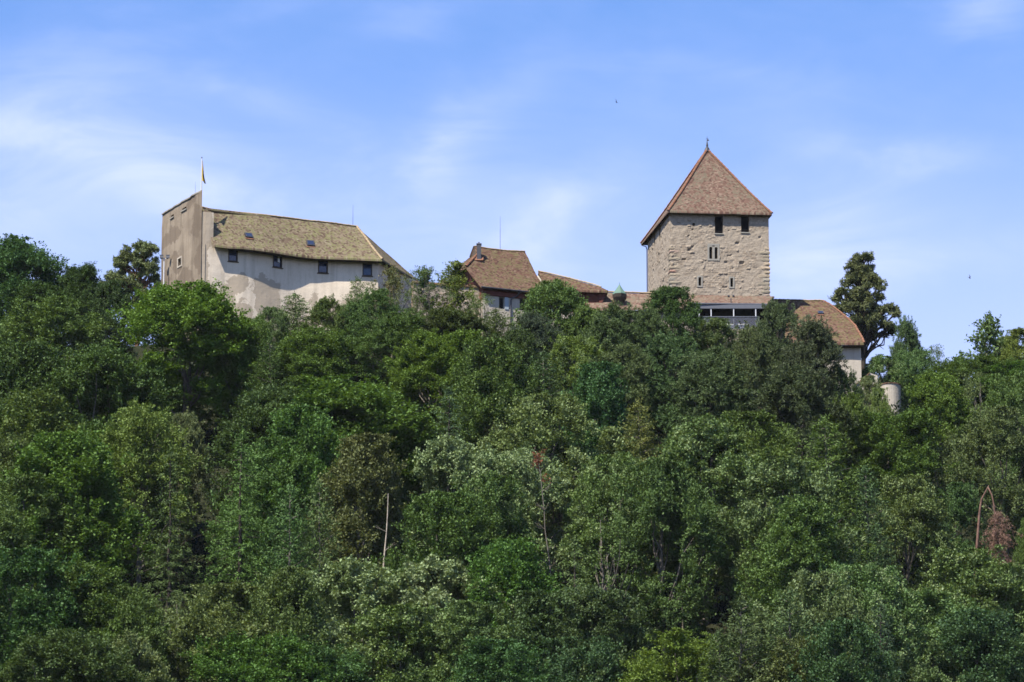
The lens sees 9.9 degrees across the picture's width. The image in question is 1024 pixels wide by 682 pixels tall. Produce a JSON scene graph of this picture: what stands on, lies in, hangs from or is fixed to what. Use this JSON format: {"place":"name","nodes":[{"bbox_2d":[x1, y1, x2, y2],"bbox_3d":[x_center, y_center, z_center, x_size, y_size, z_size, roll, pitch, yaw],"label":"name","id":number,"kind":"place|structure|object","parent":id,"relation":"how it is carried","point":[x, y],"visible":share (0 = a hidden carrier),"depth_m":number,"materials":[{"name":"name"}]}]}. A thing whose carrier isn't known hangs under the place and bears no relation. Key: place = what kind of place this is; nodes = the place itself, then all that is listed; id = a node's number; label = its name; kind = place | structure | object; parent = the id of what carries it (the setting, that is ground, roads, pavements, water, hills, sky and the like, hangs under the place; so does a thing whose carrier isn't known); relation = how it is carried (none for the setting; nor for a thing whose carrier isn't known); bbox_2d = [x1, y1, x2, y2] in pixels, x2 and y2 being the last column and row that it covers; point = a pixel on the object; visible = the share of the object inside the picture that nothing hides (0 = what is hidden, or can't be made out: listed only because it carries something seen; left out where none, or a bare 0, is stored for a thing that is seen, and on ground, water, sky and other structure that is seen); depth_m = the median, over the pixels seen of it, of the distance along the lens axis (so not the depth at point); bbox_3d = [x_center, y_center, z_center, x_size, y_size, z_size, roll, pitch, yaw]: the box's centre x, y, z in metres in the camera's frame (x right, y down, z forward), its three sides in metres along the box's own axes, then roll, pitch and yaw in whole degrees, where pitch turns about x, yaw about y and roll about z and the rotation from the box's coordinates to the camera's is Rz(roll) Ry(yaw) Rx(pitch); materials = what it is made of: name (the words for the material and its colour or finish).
{"place":"outdoors","nodes":[
{"label":"outdoors","id":0,"kind":"place"},
{"bbox_2d":[0,0,1023,387],"label":"sky","id":1,"kind":"structure","parent":0,"point":[436,129],"materials":[{"name":"blue"}]},
{"bbox_2d":[46,341,1022,681],"bbox_3d":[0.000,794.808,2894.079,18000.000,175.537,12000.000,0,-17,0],"label":"ground","id":2,"kind":"structure","parent":0,"point":[714,625],"depth_m":529.88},
{"bbox_2d":[0,233,78,350],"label":"leafy tree","id":3,"kind":"object","parent":2,"relation":"on","point":[20,260],"visible":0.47,"depth_m":609.49,"materials":[{"name":"green plant"}]},
{"bbox_2d":[0,545,90,680],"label":"leafy tree","id":4,"kind":"object","parent":2,"relation":"on","point":[29,612],"visible":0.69,"depth_m":467.45,"materials":[{"name":"green plant"}]},
{"bbox_2d":[0,339,95,434],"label":"leafy tree","id":5,"kind":"object","parent":2,"relation":"on","point":[18,360],"visible":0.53,"depth_m":529.02,"materials":[{"name":"green plant"}]},
{"bbox_2d":[0,471,108,629],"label":"feathery tree","id":6,"kind":"object","parent":2,"relation":"on","point":[31,487],"visible":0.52,"depth_m":494.00,"materials":[{"name":"green plant"}]},
{"bbox_2d":[0,294,122,412],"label":"feathery tree","id":7,"kind":"object","parent":2,"relation":"on","point":[59,310],"visible":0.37,"depth_m":558.80,"materials":[{"name":"green plant"}]},
{"bbox_2d":[0,383,123,580],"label":"leafy tree","id":8,"kind":"object","parent":2,"relation":"on","point":[33,413],"visible":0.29,"depth_m":511.98,"materials":[{"name":"green plant"}]},
{"bbox_2d":[0,624,153,681],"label":"leafy tree","id":9,"kind":"object","parent":2,"relation":"on","point":[89,658],"visible":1,"depth_m":458.39,"materials":[{"name":"green plant"}]},
{"bbox_2d":[0,425,159,623],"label":"leafy tree","id":10,"kind":"object","parent":2,"relation":"on","point":[68,458],"visible":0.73,"depth_m":497.49,"materials":[{"name":"green plant"}]},
{"bbox_2d":[55,261,108,354],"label":"leafy tree","id":11,"kind":"object","parent":2,"relation":"on","point":[82,280],"visible":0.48,"depth_m":606.25,"materials":[{"name":"green plant"}]},
{"bbox_2d":[0,560,180,671],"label":"leafy tree","id":12,"kind":"object","parent":2,"relation":"on","point":[95,602],"visible":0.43,"depth_m":470.66,"materials":[{"name":"green plant"}]},
{"bbox_2d":[29,339,185,516],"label":"leafy tree","id":13,"kind":"object","parent":2,"relation":"on","point":[104,367],"visible":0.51,"depth_m":529.16,"materials":[{"name":"green plant"}]},
{"bbox_2d":[78,279,137,396],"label":"leafy tree","id":14,"kind":"object","parent":2,"relation":"on","point":[107,294],"visible":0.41,"depth_m":573.55,"materials":[{"name":"green plant"}]},
{"bbox_2d":[83,629,176,681],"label":"silvery tree","id":15,"kind":"object","parent":2,"relation":"on","point":[147,658],"visible":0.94,"depth_m":461.04,"materials":[{"name":"green plant"}]},
{"bbox_2d":[100,238,160,345],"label":"old pine","id":16,"kind":"object","parent":2,"relation":"on","point":[140,267],"visible":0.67,"depth_m":628.72,"materials":[{"name":"green plant"}]},
{"bbox_2d":[77,399,205,587],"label":"feathery tree","id":17,"kind":"object","parent":2,"relation":"on","point":[139,425],"visible":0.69,"depth_m":517.10,"materials":[{"name":"green plant"}]},
{"bbox_2d":[95,583,195,681],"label":"leafy tree","id":18,"kind":"object","parent":2,"relation":"on","point":[137,605],"visible":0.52,"depth_m":470.12,"materials":[{"name":"green plant"}]},
{"bbox_2d":[131,447,215,681],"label":"spruce tree","id":19,"kind":"object","parent":2,"relation":"on","point":[169,580],"visible":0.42,"depth_m":492.92,"materials":[{"name":"green plant"}]},
{"bbox_2d":[132,406,230,569],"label":"leafy tree","id":20,"kind":"object","parent":2,"relation":"on","point":[189,421],"visible":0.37,"depth_m":526.78,"materials":[{"name":"green plant"}]},
{"bbox_2d":[161,189,202,339],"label":"shield wall","id":21,"kind":"structure","parent":2,"relation":"on","point":[181,232],"depth_m":607.32,"materials":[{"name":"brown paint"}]},
{"bbox_2d":[106,277,267,446],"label":"leafy tree","id":22,"kind":"object","parent":2,"relation":"on","point":[198,311],"visible":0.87,"depth_m":557.23,"materials":[{"name":"green plant"}]},
{"bbox_2d":[187,426,275,664],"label":"spruce tree","id":23,"kind":"object","parent":2,"relation":"on","point":[238,574],"visible":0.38,"depth_m":497.71,"materials":[{"name":"green plant"}]},
{"bbox_2d":[160,579,305,681],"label":"feathery tree","id":24,"kind":"object","parent":2,"relation":"on","point":[209,619],"visible":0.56,"depth_m":469.36,"materials":[{"name":"green plant"}]},
{"bbox_2d":[197,315,273,429],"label":"feathery tree","id":25,"kind":"object","parent":2,"relation":"on","point":[260,330],"visible":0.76,"depth_m":559.99,"materials":[{"name":"green plant"}]},
{"bbox_2d":[197,382,321,553],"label":"leafy tree","id":26,"kind":"object","parent":2,"relation":"on","point":[265,400],"visible":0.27,"depth_m":520.82,"materials":[{"name":"green plant"}]},
{"bbox_2d":[176,629,346,681],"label":"leafy tree","id":27,"kind":"object","parent":2,"relation":"on","point":[249,664],"visible":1,"depth_m":462.05,"materials":[{"name":"green plant"}]},
{"bbox_2d":[201,436,344,584],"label":"feathery tree","id":28,"kind":"object","parent":2,"relation":"on","point":[265,454],"visible":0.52,"depth_m":504.74,"materials":[{"name":"green plant"}]},
{"bbox_2d":[258,480,322,622],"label":"slender conifer","id":29,"kind":"object","parent":2,"relation":"on","point":[292,539],"visible":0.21,"depth_m":488.76,"materials":[{"name":"green plant"}]},
{"bbox_2d":[242,565,341,681],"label":"leafy tree","id":30,"kind":"object","parent":2,"relation":"on","point":[289,587],"visible":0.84,"depth_m":467.29,"materials":[{"name":"green plant"}]},
{"bbox_2d":[227,399,363,615],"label":"leafy tree","id":31,"kind":"object","parent":2,"relation":"on","point":[293,417],"visible":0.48,"depth_m":506.05,"materials":[{"name":"green plant"}]},
{"bbox_2d":[244,325,364,397],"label":"leafy tree","id":32,"kind":"object","parent":2,"relation":"on","point":[311,350],"visible":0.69,"depth_m":556.20,"materials":[{"name":"green plant"}]},
{"bbox_2d":[201,206,417,345],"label":"great hall","id":33,"kind":"structure","parent":2,"relation":"on","point":[254,261],"depth_m":608.13,"materials":[{"name":"paint"}]},
{"bbox_2d":[268,635,371,681],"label":"leafy tree","id":34,"kind":"object","parent":2,"relation":"on","point":[345,663],"visible":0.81,"depth_m":462.56,"materials":[{"name":"green plant"}]},
{"bbox_2d":[295,479,351,633],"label":"slender conifer","id":35,"kind":"object","parent":2,"relation":"on","point":[318,547],"visible":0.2,"depth_m":489.34,"materials":[{"name":"green plant"}]},
{"bbox_2d":[298,432,413,646],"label":"leafy tree","id":36,"kind":"object","parent":2,"relation":"on","point":[370,476],"visible":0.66,"depth_m":498.22,"materials":[{"name":"green plant"}]},
{"bbox_2d":[311,554,423,681],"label":"pale leaved tree","id":37,"kind":"object","parent":2,"relation":"on","point":[347,583],"visible":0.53,"depth_m":475.57,"materials":[{"name":"green plant"}]},
{"bbox_2d":[337,287,402,379],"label":"feathery tree","id":38,"kind":"object","parent":2,"relation":"on","point":[366,301],"visible":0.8,"depth_m":577.41,"materials":[{"name":"green plant"}]},
{"bbox_2d":[290,372,461,558],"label":"leafy tree","id":39,"kind":"object","parent":2,"relation":"on","point":[358,407],"visible":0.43,"depth_m":517.49,"materials":[{"name":"green plant"}]},
{"bbox_2d":[316,602,465,681],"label":"silvery tree","id":40,"kind":"object","parent":2,"relation":"on","point":[387,624],"visible":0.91,"depth_m":467.19,"materials":[{"name":"green plant"}]},
{"bbox_2d":[347,308,442,405],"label":"feathery tree","id":41,"kind":"object","parent":2,"relation":"on","point":[393,331],"visible":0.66,"depth_m":572.66,"materials":[{"name":"green plant"}]},
{"bbox_2d":[362,553,515,680],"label":"pale leaved tree","id":42,"kind":"object","parent":2,"relation":"on","point":[439,577],"visible":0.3,"depth_m":474.97,"materials":[{"name":"green plant"}]},
{"bbox_2d":[369,490,513,657],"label":"leafy tree","id":43,"kind":"object","parent":2,"relation":"on","point":[456,529],"visible":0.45,"depth_m":486.82,"materials":[{"name":"green plant"}]},
{"bbox_2d":[380,328,506,438],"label":"leafy tree","id":44,"kind":"object","parent":2,"relation":"on","point":[423,363],"visible":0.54,"depth_m":553.73,"materials":[{"name":"green plant"}]},
{"bbox_2d":[399,432,491,590],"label":"pale leaved tree","id":45,"kind":"object","parent":2,"relation":"on","point":[438,458],"visible":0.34,"depth_m":509.40,"materials":[{"name":"green plant"}]},
{"bbox_2d":[393,305,501,393],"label":"leafy tree","id":46,"kind":"object","parent":2,"relation":"on","point":[450,320],"visible":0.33,"depth_m":572.66,"materials":[{"name":"green plant"}]},
{"bbox_2d":[380,599,518,681],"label":"feathery tree","id":47,"kind":"object","parent":2,"relation":"on","point":[410,666],"visible":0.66,"depth_m":467.48,"materials":[{"name":"green plant"}]},
{"bbox_2d":[432,470,543,617],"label":"leafy tree","id":48,"kind":"object","parent":2,"relation":"on","point":[495,488],"visible":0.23,"depth_m":495.10,"materials":[{"name":"green plant"}]},
{"bbox_2d":[431,332,548,492],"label":"leafy tree","id":49,"kind":"object","parent":2,"relation":"on","point":[480,391],"visible":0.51,"depth_m":533.99,"materials":[{"name":"green plant"}]},
{"bbox_2d":[445,242,543,336],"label":"dwelling","id":50,"kind":"structure","parent":2,"relation":"on","point":[505,278],"depth_m":608.75,"materials":[{"name":"brown tile"}]},
{"bbox_2d":[445,635,559,681],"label":"leafy tree","id":51,"kind":"object","parent":2,"relation":"on","point":[492,660],"visible":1,"depth_m":458.62,"materials":[{"name":"green plant"}]},
{"bbox_2d":[456,533,562,670],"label":"leafy tree","id":52,"kind":"object","parent":2,"relation":"on","point":[514,564],"visible":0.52,"depth_m":474.36,"materials":[{"name":"green plant"}]},
{"bbox_2d":[3,315,1021,680],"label":"undergrowth","id":53,"kind":"object","parent":2,"relation":"on","point":[899,411],"visible":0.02,"depth_m":526.10,"materials":[{"name":"green plant"}]},
{"bbox_2d":[435,586,592,681],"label":"leafy tree","id":54,"kind":"object","parent":2,"relation":"on","point":[539,608],"visible":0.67,"depth_m":467.83,"materials":[{"name":"green plant"}]},
{"bbox_2d":[462,444,594,587],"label":"pale leaved tree","id":55,"kind":"object","parent":2,"relation":"on","point":[515,463],"visible":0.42,"depth_m":505.49,"materials":[{"name":"green plant"}]},
{"bbox_2d":[428,392,652,586],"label":"silvery tree","id":56,"kind":"object","parent":2,"relation":"on","point":[541,415],"visible":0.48,"depth_m":516.49,"materials":[{"name":"green plant"}]},
{"bbox_2d":[508,278,589,361],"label":"round tree","id":57,"kind":"object","parent":2,"relation":"on","point":[565,301],"visible":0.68,"depth_m":583.69,"materials":[{"name":"green plant"}]},
{"bbox_2d":[540,334,607,394],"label":"silvery tree","id":58,"kind":"object","parent":2,"relation":"on","point":[578,349],"visible":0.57,"depth_m":558.56,"materials":[{"name":"green plant"}]},
{"bbox_2d":[536,635,625,681],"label":"feathery tree","id":59,"kind":"object","parent":2,"relation":"on","point":[559,666],"visible":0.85,"depth_m":463.84,"materials":[{"name":"green plant"}]},
{"bbox_2d":[556,360,633,570],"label":"leafy tree","id":60,"kind":"object","parent":2,"relation":"on","point":[599,388],"visible":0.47,"depth_m":526.46,"materials":[{"name":"green plant"}]},
{"bbox_2d":[554,504,654,645],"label":"sparse tree","id":61,"kind":"object","parent":2,"relation":"on","point":[608,582],"visible":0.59,"depth_m":496.22,"materials":[{"name":"green plant"}]},
{"bbox_2d":[556,339,665,457],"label":"pine tree","id":62,"kind":"object","parent":2,"relation":"on","point":[633,359],"visible":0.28,"depth_m":545.37,"materials":[{"name":"green plant"}]},
{"bbox_2d":[567,300,657,404],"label":"leafy tree","id":63,"kind":"object","parent":2,"relation":"on","point":[619,327],"visible":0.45,"depth_m":565.38,"materials":[{"name":"green plant"}]},
{"bbox_2d":[535,584,695,681],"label":"leafy tree","id":64,"kind":"object","parent":2,"relation":"on","point":[610,609],"visible":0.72,"depth_m":468.39,"materials":[{"name":"green plant"}]},
{"bbox_2d":[540,450,694,651],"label":"silvery tree","id":65,"kind":"object","parent":2,"relation":"on","point":[589,500],"visible":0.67,"depth_m":501.88,"materials":[{"name":"green plant"}]},
{"bbox_2d":[595,456,739,667],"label":"feathery tree","id":66,"kind":"object","parent":2,"relation":"on","point":[655,495],"visible":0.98,"depth_m":496.64,"materials":[{"name":"green plant"}]},
{"bbox_2d":[624,328,718,455],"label":"pine tree","id":67,"kind":"object","parent":2,"relation":"on","point":[661,378],"visible":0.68,"depth_m":545.22,"materials":[{"name":"green plant"}]},
{"bbox_2d":[640,285,709,379],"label":"leafy tree","id":68,"kind":"object","parent":2,"relation":"on","point":[666,300],"visible":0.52,"depth_m":576.32,"materials":[{"name":"green plant"}]},
{"bbox_2d":[615,626,757,681],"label":"feathery tree","id":69,"kind":"object","parent":2,"relation":"on","point":[681,644],"visible":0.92,"depth_m":465.06,"materials":[{"name":"green plant"}]},
{"bbox_2d":[645,344,761,497],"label":"pine tree","id":70,"kind":"object","parent":2,"relation":"on","point":[718,378],"visible":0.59,"depth_m":540.37,"materials":[{"name":"green plant"}]},
{"bbox_2d":[644,412,765,624],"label":"silvery tree","id":71,"kind":"object","parent":2,"relation":"on","point":[689,443],"visible":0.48,"depth_m":509.21,"materials":[{"name":"green plant"}]},
{"bbox_2d":[640,140,772,322],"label":"castle keep","id":72,"kind":"structure","parent":2,"relation":"on","point":[707,233],"depth_m":613.17,"materials":[{"name":"beige stone"}]},
{"bbox_2d":[690,295,773,340],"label":"building","id":73,"kind":"structure","parent":2,"relation":"on","point":[749,309],"depth_m":609.17,"materials":[{"name":"beige tile"}]},
{"bbox_2d":[704,594,782,681],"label":"slender conifer","id":74,"kind":"object","parent":2,"relation":"on","point":[740,620],"visible":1,"depth_m":463.68,"materials":[{"name":"green plant"}]},
{"bbox_2d":[729,320,787,459],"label":"pine tree","id":75,"kind":"object","parent":2,"relation":"on","point":[754,357],"visible":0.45,"depth_m":552.20,"materials":[{"name":"green plant"}]},
{"bbox_2d":[693,409,825,584],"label":"feathery tree","id":76,"kind":"object","parent":2,"relation":"on","point":[774,444],"visible":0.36,"depth_m":515.62,"materials":[{"name":"green plant"}]},
{"bbox_2d":[753,297,811,420],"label":"pine tree","id":77,"kind":"object","parent":2,"relation":"on","point":[775,313],"visible":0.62,"depth_m":564.78,"materials":[{"name":"green plant"}]},
{"bbox_2d":[696,456,870,630],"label":"silvery tree","id":78,"kind":"object","parent":2,"relation":"on","point":[776,478],"visible":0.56,"depth_m":498.51,"materials":[{"name":"green plant"}]},
{"bbox_2d":[755,588,817,681],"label":"slender conifer","id":79,"kind":"object","parent":2,"relation":"on","point":[791,595],"visible":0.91,"depth_m":465.69,"materials":[{"name":"green plant"}]},
{"bbox_2d":[724,634,858,681],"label":"feathery tree","id":80,"kind":"object","parent":2,"relation":"on","point":[782,657],"visible":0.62,"depth_m":462.99,"materials":[{"name":"green plant"}]},
{"bbox_2d":[728,494,869,664],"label":"leafy tree","id":81,"kind":"object","parent":2,"relation":"on","point":[802,531],"visible":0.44,"depth_m":489.91,"materials":[{"name":"green plant"}]},
{"bbox_2d":[743,362,876,504],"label":"pine tree","id":82,"kind":"object","parent":2,"relation":"on","point":[812,403],"visible":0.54,"depth_m":537.08,"materials":[{"name":"green plant"}]},
{"bbox_2d":[727,567,906,681],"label":"silvery tree","id":83,"kind":"object","parent":2,"relation":"on","point":[811,585],"visible":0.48,"depth_m":473.64,"materials":[{"name":"green plant"}]},
{"bbox_2d":[770,299,864,394],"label":"end house","id":84,"kind":"structure","parent":2,"relation":"on","point":[850,340],"depth_m":611.27,"materials":[{"name":"brown tile"}]},
{"bbox_2d":[776,314,859,464],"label":"pine tree","id":85,"kind":"object","parent":2,"relation":"on","point":[818,347],"visible":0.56,"depth_m":559.48,"materials":[{"name":"green plant"}]},
{"bbox_2d":[788,414,883,587],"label":"larch tree","id":86,"kind":"object","parent":2,"relation":"on","point":[824,439],"visible":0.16,"depth_m":513.91,"materials":[{"name":"green plant"}]},
{"bbox_2d":[786,614,902,681],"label":"leafy tree","id":87,"kind":"object","parent":2,"relation":"on","point":[834,665],"visible":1,"depth_m":458.70,"materials":[{"name":"green plant"}]},
{"bbox_2d":[820,392,883,528],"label":"leafy tree","id":88,"kind":"object","parent":2,"relation":"on","point":[853,401],"visible":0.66,"depth_m":539.13,"materials":[{"name":"green plant"}]},
{"bbox_2d":[784,559,929,681],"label":"silvery tree","id":89,"kind":"object","parent":2,"relation":"on","point":[869,585],"visible":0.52,"depth_m":479.51,"materials":[{"name":"green plant"}]},
{"bbox_2d":[825,249,901,371],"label":"old pine","id":90,"kind":"object","parent":2,"relation":"on","point":[862,309],"visible":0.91,"depth_m":623.25,"materials":[{"name":"green plant"}]},
{"bbox_2d":[840,465,902,613],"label":"slender conifer","id":91,"kind":"object","parent":2,"relation":"on","point":[868,525],"visible":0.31,"depth_m":512.31,"materials":[{"name":"green plant"}]},
{"bbox_2d":[831,407,958,567],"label":"leafy tree","id":92,"kind":"object","parent":2,"relation":"on","point":[900,452],"visible":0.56,"depth_m":537.34,"materials":[{"name":"green plant"}]},
{"bbox_2d":[848,471,962,632],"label":"silvery tree","id":93,"kind":"object","parent":2,"relation":"on","point":[924,507],"visible":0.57,"depth_m":521.79,"materials":[{"name":"green plant"}]},
{"bbox_2d":[883,587,981,681],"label":"feathery tree","id":94,"kind":"object","parent":2,"relation":"on","point":[935,600],"visible":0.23,"depth_m":489.98,"materials":[{"name":"green plant"}]},
{"bbox_2d":[896,638,986,681],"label":"silvery tree","id":95,"kind":"object","parent":2,"relation":"on","point":[922,671],"visible":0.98,"depth_m":478.43,"materials":[{"name":"green plant"}]},
{"bbox_2d":[904,368,984,497],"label":"leafy tree","id":96,"kind":"object","parent":2,"relation":"on","point":[938,393],"visible":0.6,"depth_m":563.14,"materials":[{"name":"green plant"}]},
{"bbox_2d":[869,544,1023,672],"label":"silvery tree","id":97,"kind":"object","parent":2,"relation":"on","point":[960,568],"visible":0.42,"depth_m":498.06,"materials":[{"name":"green plant"}]},
{"bbox_2d":[914,481,990,581],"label":"leafy tree","id":98,"kind":"object","parent":2,"relation":"on","point":[963,506],"visible":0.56,"depth_m":532.05,"materials":[{"name":"green plant"}]},
{"bbox_2d":[924,607,1023,681],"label":"leafy tree","id":99,"kind":"object","parent":2,"relation":"on","point":[966,635],"visible":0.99,"depth_m":479.55,"materials":[{"name":"green plant"}]},
{"bbox_2d":[930,404,1023,560],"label":"feathery tree","id":100,"kind":"object","parent":2,"relation":"on","point":[1002,420],"visible":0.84,"depth_m":538.05,"materials":[{"name":"green plant"}]},
{"bbox_2d":[967,369,1023,527],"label":"feathery tree","id":101,"kind":"object","parent":2,"relation":"on","point":[1002,393],"visible":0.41,"depth_m":553.89,"materials":[{"name":"green plant"}]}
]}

